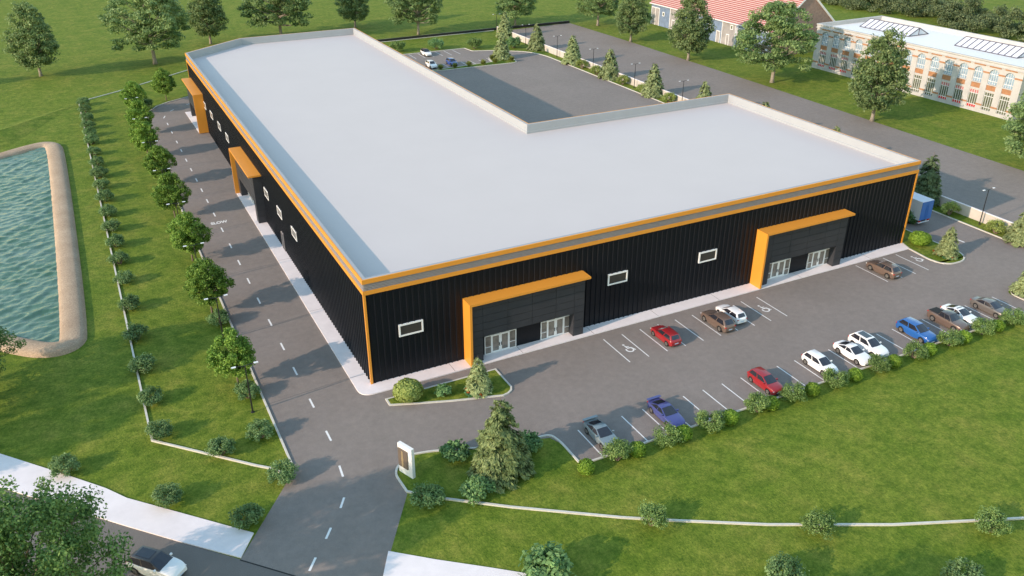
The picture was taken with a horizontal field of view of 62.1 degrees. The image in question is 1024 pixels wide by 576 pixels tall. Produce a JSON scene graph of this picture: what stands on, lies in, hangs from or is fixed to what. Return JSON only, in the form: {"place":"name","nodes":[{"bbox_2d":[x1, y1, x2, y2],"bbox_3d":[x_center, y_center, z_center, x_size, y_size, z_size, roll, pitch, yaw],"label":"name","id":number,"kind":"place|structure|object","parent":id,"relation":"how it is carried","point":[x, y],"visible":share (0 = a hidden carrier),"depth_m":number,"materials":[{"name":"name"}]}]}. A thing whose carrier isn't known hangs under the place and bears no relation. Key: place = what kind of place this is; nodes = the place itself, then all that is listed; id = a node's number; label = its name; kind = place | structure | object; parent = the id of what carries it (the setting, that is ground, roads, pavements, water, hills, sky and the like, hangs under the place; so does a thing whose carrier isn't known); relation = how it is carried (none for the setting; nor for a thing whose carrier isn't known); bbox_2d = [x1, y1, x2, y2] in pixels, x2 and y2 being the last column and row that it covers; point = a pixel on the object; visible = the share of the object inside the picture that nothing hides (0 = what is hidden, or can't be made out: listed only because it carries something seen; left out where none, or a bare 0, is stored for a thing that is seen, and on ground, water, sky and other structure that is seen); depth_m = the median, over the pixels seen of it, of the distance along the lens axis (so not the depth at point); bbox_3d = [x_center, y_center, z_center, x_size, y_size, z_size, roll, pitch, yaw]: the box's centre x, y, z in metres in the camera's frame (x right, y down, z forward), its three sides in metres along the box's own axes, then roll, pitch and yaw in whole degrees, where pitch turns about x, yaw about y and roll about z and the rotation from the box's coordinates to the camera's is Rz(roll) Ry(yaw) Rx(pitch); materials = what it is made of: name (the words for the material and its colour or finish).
{"place":"outdoors","nodes":[
{"label":"outdoors","id":0,"kind":"place"},
{"bbox_2d":[0,147,59,341],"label":"pond water","id":1,"kind":"structure","parent":0,"point":[29,295],"depth_m":122.76,"materials":[{"name":"liquid"}]},
{"bbox_2d":[0,104,76,148],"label":"grass bank","id":2,"kind":"structure","parent":0,"point":[55,125],"depth_m":175.58,"materials":[{"name":"plant"}]},
{"bbox_2d":[0,142,86,357],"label":"pond bank","id":3,"kind":"structure","parent":0,"point":[72,324],"depth_m":116.38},
{"bbox_2d":[0,454,253,557],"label":"pavement","id":4,"kind":"structure","parent":0,"point":[181,527],"depth_m":74.15,"materials":[{"name":"concrete"}]},
{"bbox_2d":[0,488,289,575],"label":"street","id":5,"kind":"structure","parent":0,"point":[198,561],"depth_m":70.10,"materials":[{"name":"asphalt"}]},
{"bbox_2d":[125,545,186,575],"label":"parked car","id":6,"kind":"object","parent":5,"relation":"on","point":[148,561],"visible":0.91,"depth_m":67.81,"materials":[{"name":"white paint"}]},
{"bbox_2d":[383,551,526,575],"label":"pavement","id":7,"kind":"structure","parent":0,"point":[399,564],"depth_m":68.78,"materials":[{"name":"concrete"}]},
{"bbox_2d":[0,0,1023,575],"bbox_3d":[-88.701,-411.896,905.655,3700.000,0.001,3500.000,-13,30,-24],"label":"ground","id":8,"kind":"structure","parent":0,"point":[938,436],"depth_m":85.57,"materials":[{"name":"green plant"}]},
{"bbox_2d":[0,326,26,373],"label":"street tree","id":9,"kind":"object","parent":8,"relation":"on","point":[3,340],"visible":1,"depth_m":88.98,"materials":[{"name":"green plant"}]},
{"bbox_2d":[1,1,60,76],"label":"tall tree","id":10,"kind":"object","parent":8,"relation":"on","point":[37,52],"visible":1,"depth_m":210.08,"materials":[{"name":"green plant"}]},
{"bbox_2d":[47,452,80,477],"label":"shrub","id":11,"kind":"object","parent":8,"relation":"on","point":[68,460],"visible":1,"depth_m":78.77,"materials":[{"name":"green plant"}]},
{"bbox_2d":[0,475,134,575],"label":"street tree","id":12,"kind":"object","parent":8,"relation":"on","point":[42,516],"visible":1,"depth_m":57.32,"materials":[{"name":"green plant"}]},
{"bbox_2d":[118,81,147,107],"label":"roadside tree","id":13,"kind":"object","parent":8,"relation":"on","point":[133,90],"visible":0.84,"depth_m":182.98,"materials":[{"name":"green plant"}]},
{"bbox_2d":[121,322,149,341],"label":"shrub","id":14,"kind":"object","parent":8,"relation":"on","point":[137,329],"visible":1,"depth_m":100.04,"materials":[{"name":"green plant"}]},
{"bbox_2d":[123,99,154,127],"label":"roadside tree","id":15,"kind":"object","parent":8,"relation":"on","point":[138,112],"visible":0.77,"depth_m":169.66,"materials":[{"name":"green plant"}]},
{"bbox_2d":[127,352,156,372],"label":"shrub","id":16,"kind":"object","parent":8,"relation":"on","point":[138,363],"visible":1,"depth_m":93.82,"materials":[{"name":"green plant"}]},
{"bbox_2d":[128,119,160,152],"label":"roadside tree","id":17,"kind":"object","parent":8,"relation":"on","point":[142,131],"visible":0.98,"depth_m":157.05,"materials":[{"name":"green plant"}]},
{"bbox_2d":[97,0,192,64],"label":"broad tree","id":18,"kind":"object","parent":8,"relation":"on","point":[145,30],"visible":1,"depth_m":219.92,"materials":[{"name":"green plant"}]},
{"bbox_2d":[136,385,163,405],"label":"shrub","id":19,"kind":"object","parent":8,"relation":"on","point":[143,394],"visible":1,"depth_m":88.39,"materials":[{"name":"green plant"}]},
{"bbox_2d":[141,144,176,184],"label":"roadside tree","id":20,"kind":"object","parent":8,"relation":"on","point":[158,158],"visible":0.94,"depth_m":144.01,"materials":[{"name":"green plant"}]},
{"bbox_2d":[144,419,173,440],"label":"shrub","id":21,"kind":"object","parent":8,"relation":"on","point":[161,428],"visible":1,"depth_m":83.32,"materials":[{"name":"green plant"}]},
{"bbox_2d":[150,67,176,100],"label":"roadside tree","id":22,"kind":"object","parent":8,"relation":"on","point":[162,78],"visible":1,"depth_m":192.93,"materials":[{"name":"green plant"}]},
{"bbox_2d":[150,482,183,507],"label":"shrub","id":23,"kind":"object","parent":8,"relation":"on","point":[171,491],"visible":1,"depth_m":74.92,"materials":[{"name":"green plant"}]},
{"bbox_2d":[150,171,191,217],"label":"roadside tree","id":24,"kind":"object","parent":8,"relation":"on","point":[170,191],"visible":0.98,"depth_m":131.12,"materials":[{"name":"green plant"}]},
{"bbox_2d":[79,70,279,472],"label":"kerb","id":25,"kind":"structure","parent":8,"relation":"on","point":[202,452],"depth_m":83.95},
{"bbox_2d":[165,211,213,260],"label":"roadside tree","id":26,"kind":"object","parent":8,"relation":"on","point":[191,231],"visible":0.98,"depth_m":117.24,"materials":[{"name":"green plant"}]},
{"bbox_2d":[185,0,228,43],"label":"tall tree","id":27,"kind":"object","parent":8,"relation":"on","point":[207,14],"visible":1,"depth_m":245.97,"materials":[{"name":"green plant"}]},
{"bbox_2d":[181,257,235,312],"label":"roadside tree","id":28,"kind":"object","parent":8,"relation":"on","point":[202,281],"visible":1,"depth_m":103.52,"materials":[{"name":"green plant"}]},
{"bbox_2d":[203,436,235,456],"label":"shrub","id":29,"kind":"object","parent":8,"relation":"on","point":[213,446],"visible":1,"depth_m":81.03,"materials":[{"name":"green plant"}]},
{"bbox_2d":[205,327,255,384],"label":"roadside tree","id":30,"kind":"object","parent":8,"relation":"on","point":[238,351],"visible":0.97,"depth_m":89.45,"materials":[{"name":"green plant"}]},
{"bbox_2d":[228,502,264,529],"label":"shrub","id":31,"kind":"object","parent":8,"relation":"on","point":[249,514],"visible":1,"depth_m":72.57,"materials":[{"name":"green plant"}]},
{"bbox_2d":[232,379,261,399],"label":"shrub","id":32,"kind":"object","parent":8,"relation":"on","point":[242,386],"visible":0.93,"depth_m":89.64,"materials":[{"name":"green plant"}]},
{"bbox_2d":[244,418,274,442],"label":"shrub","id":33,"kind":"object","parent":8,"relation":"on","point":[264,424],"visible":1,"depth_m":83.39,"materials":[{"name":"green plant"}]},
{"bbox_2d":[236,0,313,34],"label":"broad tree","id":34,"kind":"object","parent":8,"relation":"on","point":[281,9],"visible":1,"depth_m":251.40,"materials":[{"name":"green plant"}]},
{"bbox_2d":[265,457,299,485],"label":"shrub","id":35,"kind":"object","parent":8,"relation":"on","point":[287,467],"visible":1,"depth_m":77.72,"materials":[{"name":"green plant"}]},
{"bbox_2d":[333,0,369,27],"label":"tall tree","id":36,"kind":"object","parent":8,"relation":"on","point":[354,10],"visible":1,"depth_m":269.69,"materials":[{"name":"green plant"}]},
{"bbox_2d":[397,441,415,478],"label":"entrance sign","id":37,"kind":"object","parent":8,"relation":"on","point":[406,459],"visible":1,"depth_m":78.17,"materials":[{"name":"beige"}]},
{"bbox_2d":[383,0,442,34],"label":"broad tree","id":38,"kind":"object","parent":8,"relation":"on","point":[411,9],"visible":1,"depth_m":258.04,"materials":[{"name":"green plant"}]},
{"bbox_2d":[409,481,445,508],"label":"shrub","id":39,"kind":"object","parent":8,"relation":"on","point":[434,494],"visible":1,"depth_m":74.62,"materials":[{"name":"green plant"}]},
{"bbox_2d":[438,438,471,462],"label":"leafy shrub","id":40,"kind":"object","parent":8,"relation":"on","point":[462,453],"visible":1,"depth_m":80.46,"materials":[{"name":"green plant"}]},
{"bbox_2d":[378,21,568,41],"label":"garden wall","id":41,"kind":"structure","parent":8,"relation":"on","point":[466,31],"depth_m":265.35,"materials":[{"name":"black concrete"}]},
{"bbox_2d":[458,473,495,506],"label":"leafy shrub","id":42,"kind":"object","parent":8,"relation":"on","point":[477,485],"visible":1,"depth_m":75.57,"materials":[{"name":"green plant"}]},
{"bbox_2d":[465,396,535,493],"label":"conifer","id":43,"kind":"object","parent":8,"relation":"on","point":[503,454],"visible":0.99,"depth_m":76.93,"materials":[{"name":"green plant"}]},
{"bbox_2d":[494,0,537,25],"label":"broad tree","id":44,"kind":"object","parent":8,"relation":"on","point":[514,6],"visible":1,"depth_m":271.46,"materials":[{"name":"green plant"}]},
{"bbox_2d":[526,23,544,51],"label":"conifer","id":45,"kind":"object","parent":8,"relation":"on","point":[536,42],"visible":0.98,"depth_m":242.13,"materials":[{"name":"green plant"}]},
{"bbox_2d":[517,541,575,575],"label":"leafy shrub","id":46,"kind":"object","parent":8,"relation":"on","point":[555,558],"visible":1,"depth_m":66.77,"materials":[{"name":"green plant"}]},
{"bbox_2d":[561,35,580,65],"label":"conifer","id":47,"kind":"object","parent":8,"relation":"on","point":[571,55],"visible":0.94,"depth_m":226.05,"materials":[{"name":"green plant"}]},
{"bbox_2d":[150,48,1023,575],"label":"car park asphalt","id":48,"kind":"object","parent":8,"relation":"on","point":[562,390],"visible":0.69,"depth_m":97.87,"materials":[{"name":"asphalt"}]},
{"bbox_2d":[385,368,511,405],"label":"kerb","id":49,"kind":"structure","parent":48,"relation":"on","point":[454,400],"depth_m":89.90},
{"bbox_2d":[388,370,509,403],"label":"lawn island","id":50,"kind":"structure","parent":48,"relation":"on","point":[500,385],"depth_m":91.27,"materials":[{"name":"green plant"}]},
{"bbox_2d":[392,377,423,402],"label":"rounded shrub","id":51,"kind":"object","parent":50,"relation":"on","point":[408,390],"visible":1,"depth_m":88.60,"materials":[{"name":"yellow plant"}]},
{"bbox_2d":[463,357,492,398],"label":"conifer","id":52,"kind":"object","parent":50,"relation":"on","point":[478,381],"visible":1,"depth_m":89.84,"materials":[{"name":"green plant"}]},
{"bbox_2d":[182,28,920,383],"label":"warehouse","id":53,"kind":"structure","parent":48,"relation":"on","point":[416,216],"depth_m":115.16,"materials":[{"name":"white"}]},
{"bbox_2d":[398,319,423,336],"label":"window","id":54,"kind":"structure","parent":53,"relation":"in","point":[416,326],"depth_m":91.61,"materials":[{"name":"white"}]},
{"bbox_2d":[582,415,616,449],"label":"parked car","id":55,"kind":"object","parent":48,"relation":"on","point":[600,432],"visible":0.77,"depth_m":83.34,"materials":[{"name":"grey paint"}]},
{"bbox_2d":[650,325,681,346],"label":"parked car","id":56,"kind":"object","parent":48,"relation":"on","point":[669,336],"visible":1,"depth_m":99.53,"materials":[{"name":"red paint"}]},
{"bbox_2d":[647,395,685,428],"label":"parked car","id":57,"kind":"object","parent":48,"relation":"on","point":[661,409],"visible":0.89,"depth_m":86.31,"materials":[{"name":"blue paint"}]},
{"bbox_2d":[395,292,1023,492],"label":"kerb","id":58,"kind":"structure","parent":48,"relation":"on","point":[541,436],"depth_m":83.16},
{"bbox_2d":[410,50,1023,455],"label":"parking bay markings","id":59,"kind":"object","parent":48,"relation":"on","point":[736,329],"visible":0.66,"depth_m":99.12,"materials":[{"name":"paint"}]},
{"bbox_2d":[701,309,735,332],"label":"parked car","id":60,"kind":"object","parent":48,"relation":"on","point":[721,321],"visible":1,"depth_m":102.40,"materials":[{"name":"brown paint"}]},
{"bbox_2d":[715,304,746,324],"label":"parked car","id":61,"kind":"object","parent":48,"relation":"on","point":[737,315],"visible":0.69,"depth_m":103.98,"materials":[{"name":"white paint"}]},
{"bbox_2d":[747,366,782,394],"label":"parked car","id":62,"kind":"object","parent":48,"relation":"on","point":[765,380],"visible":0.98,"depth_m":91.22,"materials":[{"name":"red paint"}]},
{"bbox_2d":[801,349,838,375],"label":"parked car","id":63,"kind":"object","parent":48,"relation":"on","point":[817,360],"visible":0.8,"depth_m":94.58,"materials":[{"name":"white paint"}]},
{"bbox_2d":[833,340,872,365],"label":"parked car","id":64,"kind":"object","parent":48,"relation":"on","point":[857,354],"visible":0.97,"depth_m":96.55,"materials":[{"name":"white paint"}]},
{"bbox_2d":[848,330,888,356],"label":"parked car","id":65,"kind":"object","parent":48,"relation":"on","point":[867,342],"visible":0.74,"depth_m":97.71,"materials":[{"name":"white paint"}]},
{"bbox_2d":[866,260,901,278],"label":"parked car","id":66,"kind":"object","parent":48,"relation":"on","point":[888,269],"visible":1,"depth_m":115.07,"materials":[{"name":"brown paint"}]},
{"bbox_2d":[896,317,936,342],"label":"parked car","id":67,"kind":"object","parent":48,"relation":"on","point":[917,329],"visible":0.97,"depth_m":100.59,"materials":[{"name":"blue paint"}]},
{"bbox_2d":[907,192,933,223],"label":"truck","id":68,"kind":"object","parent":48,"relation":"on","point":[921,207],"visible":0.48,"depth_m":129.98,"materials":[{"name":"blue"}]},
{"bbox_2d":[903,230,962,262],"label":"lawn island","id":69,"kind":"structure","parent":48,"relation":"on","point":[927,251],"depth_m":123.06,"materials":[{"name":"green plant"}]},
{"bbox_2d":[932,226,959,259],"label":"conifer","id":70,"kind":"object","parent":69,"relation":"on","point":[947,247],"visible":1,"depth_m":119.70,"materials":[{"name":"green plant"}]},
{"bbox_2d":[927,307,969,331],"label":"parked car","id":71,"kind":"object","parent":48,"relation":"on","point":[948,318],"visible":0.96,"depth_m":102.93,"materials":[{"name":"brown paint"}]},
{"bbox_2d":[940,304,976,326],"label":"parked car","id":72,"kind":"object","parent":48,"relation":"on","point":[965,315],"visible":0.56,"depth_m":104.35,"materials":[{"name":"white paint"}]},
{"bbox_2d":[970,296,1010,317],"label":"parked car","id":73,"kind":"object","parent":48,"relation":"on","point":[994,308],"visible":0.78,"depth_m":106.19,"materials":[{"name":"grey paint"}]},
{"bbox_2d":[575,0,618,25],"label":"broad tree","id":74,"kind":"object","parent":8,"relation":"on","point":[600,7],"visible":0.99,"depth_m":271.24,"materials":[{"name":"green plant"}]},
{"bbox_2d":[597,49,619,80],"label":"conifer","id":75,"kind":"object","parent":8,"relation":"on","point":[609,71],"visible":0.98,"depth_m":211.76,"materials":[{"name":"green plant"}]},
{"bbox_2d":[599,437,633,460],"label":"feathery shrub","id":76,"kind":"object","parent":8,"relation":"on","point":[617,448],"visible":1,"depth_m":80.25,"materials":[{"name":"green plant"}]},
{"bbox_2d":[614,0,652,41],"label":"tall tree","id":77,"kind":"object","parent":8,"relation":"on","point":[634,13],"visible":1,"depth_m":249.07,"materials":[{"name":"green plant"}]},
{"bbox_2d":[640,64,664,98],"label":"conifer","id":78,"kind":"object","parent":8,"relation":"on","point":[654,85],"visible":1,"depth_m":196.95,"materials":[{"name":"green plant"}]},
{"bbox_2d":[638,498,668,529],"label":"feathery shrub","id":79,"kind":"object","parent":8,"relation":"on","point":[659,515],"visible":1,"depth_m":72.23,"materials":[{"name":"green plant"}]},
{"bbox_2d":[652,420,685,447],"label":"feathery shrub","id":80,"kind":"object","parent":8,"relation":"on","point":[663,438],"visible":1,"depth_m":82.25,"materials":[{"name":"green plant"}]},
{"bbox_2d":[666,0,716,60],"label":"tall tree","id":81,"kind":"object","parent":8,"relation":"on","point":[690,25],"visible":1,"depth_m":226.29,"materials":[{"name":"green plant"}]},
{"bbox_2d":[694,409,726,433],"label":"feathery shrub","id":82,"kind":"object","parent":8,"relation":"on","point":[702,415],"visible":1,"depth_m":84.60,"materials":[{"name":"green plant"}]},
{"bbox_2d":[407,490,1023,525],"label":"kerb","id":83,"kind":"structure","parent":8,"relation":"on","point":[727,522],"depth_m":73.58,"materials":[{"name":"concrete"}]},
{"bbox_2d":[497,26,1012,228],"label":"boundary wall","id":84,"kind":"structure","parent":8,"relation":"on","point":[971,212],"depth_m":137.05,"materials":[{"name":"concrete"}]},
{"bbox_2d":[743,391,770,412],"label":"feathery shrub","id":85,"kind":"object","parent":8,"relation":"on","point":[757,401],"visible":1,"depth_m":87.20,"materials":[{"name":"green plant"}]},
{"bbox_2d":[732,0,819,82],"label":"broad tree","id":86,"kind":"object","parent":8,"relation":"on","point":[777,55],"visible":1,"depth_m":202.49,"materials":[{"name":"green plant"}]},
{"bbox_2d":[764,551,809,575],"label":"shrub","id":87,"kind":"object","parent":8,"relation":"on","point":[787,565],"visible":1,"depth_m":66.79,"materials":[{"name":"green plant"}]},
{"bbox_2d":[778,380,807,401],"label":"feathery shrub","id":88,"kind":"object","parent":8,"relation":"on","point":[786,393],"visible":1,"depth_m":88.99,"materials":[{"name":"green plant"}]},
{"bbox_2d":[799,506,836,540],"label":"feathery shrub","id":89,"kind":"object","parent":8,"relation":"on","point":[808,523],"visible":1,"depth_m":71.60,"materials":[{"name":"green plant"}]},
{"bbox_2d":[821,367,851,388],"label":"feathery shrub","id":90,"kind":"object","parent":8,"relation":"on","point":[839,381],"visible":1,"depth_m":91.53,"materials":[{"name":"green plant"}]},
{"bbox_2d":[847,26,911,121],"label":"tall tree","id":91,"kind":"object","parent":8,"relation":"on","point":[878,75],"visible":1,"depth_m":173.98,"materials":[{"name":"green plant"}]},
{"bbox_2d":[868,353,891,372],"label":"feathery shrub","id":92,"kind":"object","parent":8,"relation":"on","point":[878,361],"visible":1,"depth_m":93.75,"materials":[{"name":"green plant"}]},
{"bbox_2d":[902,340,928,359],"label":"feathery shrub","id":93,"kind":"object","parent":8,"relation":"on","point":[923,352],"visible":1,"depth_m":96.44,"materials":[{"name":"green plant"}]},
{"bbox_2d":[820,0,1023,41],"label":"hedgerow","id":94,"kind":"object","parent":8,"relation":"on","point":[970,16],"visible":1,"depth_m":274.92,"materials":[{"name":"green plant"}]},
{"bbox_2d":[914,152,942,207],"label":"conifer","id":95,"kind":"object","parent":8,"relation":"on","point":[928,181],"visible":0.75,"depth_m":136.59,"materials":[{"name":"green plant"}]},
{"bbox_2d":[937,328,965,345],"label":"feathery shrub","id":96,"kind":"object","parent":8,"relation":"on","point":[956,339],"visible":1,"depth_m":98.97,"materials":[{"name":"green plant"}]},
{"bbox_2d":[940,556,985,575],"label":"shrub","id":97,"kind":"object","parent":8,"relation":"on","point":[971,570],"visible":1,"depth_m":66.98,"materials":[{"name":"green plant"}]},
{"bbox_2d":[970,317,996,335],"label":"feathery shrub","id":98,"kind":"object","parent":8,"relation":"on","point":[979,322],"visible":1,"depth_m":101.06,"materials":[{"name":"green plant"}]},
{"bbox_2d":[974,505,1013,536],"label":"feathery shrub","id":99,"kind":"object","parent":8,"relation":"on","point":[996,516],"visible":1,"depth_m":71.75,"materials":[{"name":"green plant"}]},
{"bbox_2d":[1001,91,1023,158],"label":"broad tree","id":100,"kind":"object","parent":8,"relation":"on","point":[1015,128],"visible":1,"depth_m":150.20,"materials":[{"name":"green plant"}]},
{"bbox_2d":[1001,212,1023,247],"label":"conifer","id":101,"kind":"object","parent":8,"relation":"on","point":[1014,233],"visible":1,"depth_m":124.01,"materials":[{"name":"green plant"}]},
{"bbox_2d":[236,193,908,394],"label":"pavement","id":102,"kind":"structure","parent":0,"point":[362,384],"depth_m":105.80,"materials":[{"name":"concrete"}]},
{"bbox_2d":[650,0,834,53],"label":"barn","id":103,"kind":"structure","parent":0,"point":[730,17],"depth_m":248.44,"materials":[{"name":"brick"}]},
{"bbox_2d":[513,23,1023,222],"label":"yard asphalt","id":104,"kind":"structure","parent":0,"point":[966,178],"depth_m":185.93,"materials":[{"name":"asphalt"}]},
{"bbox_2d":[811,16,1023,120],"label":"arched building","id":105,"kind":"structure","parent":0,"point":[980,73],"depth_m":195.69,"materials":[{"name":"beige stone"}]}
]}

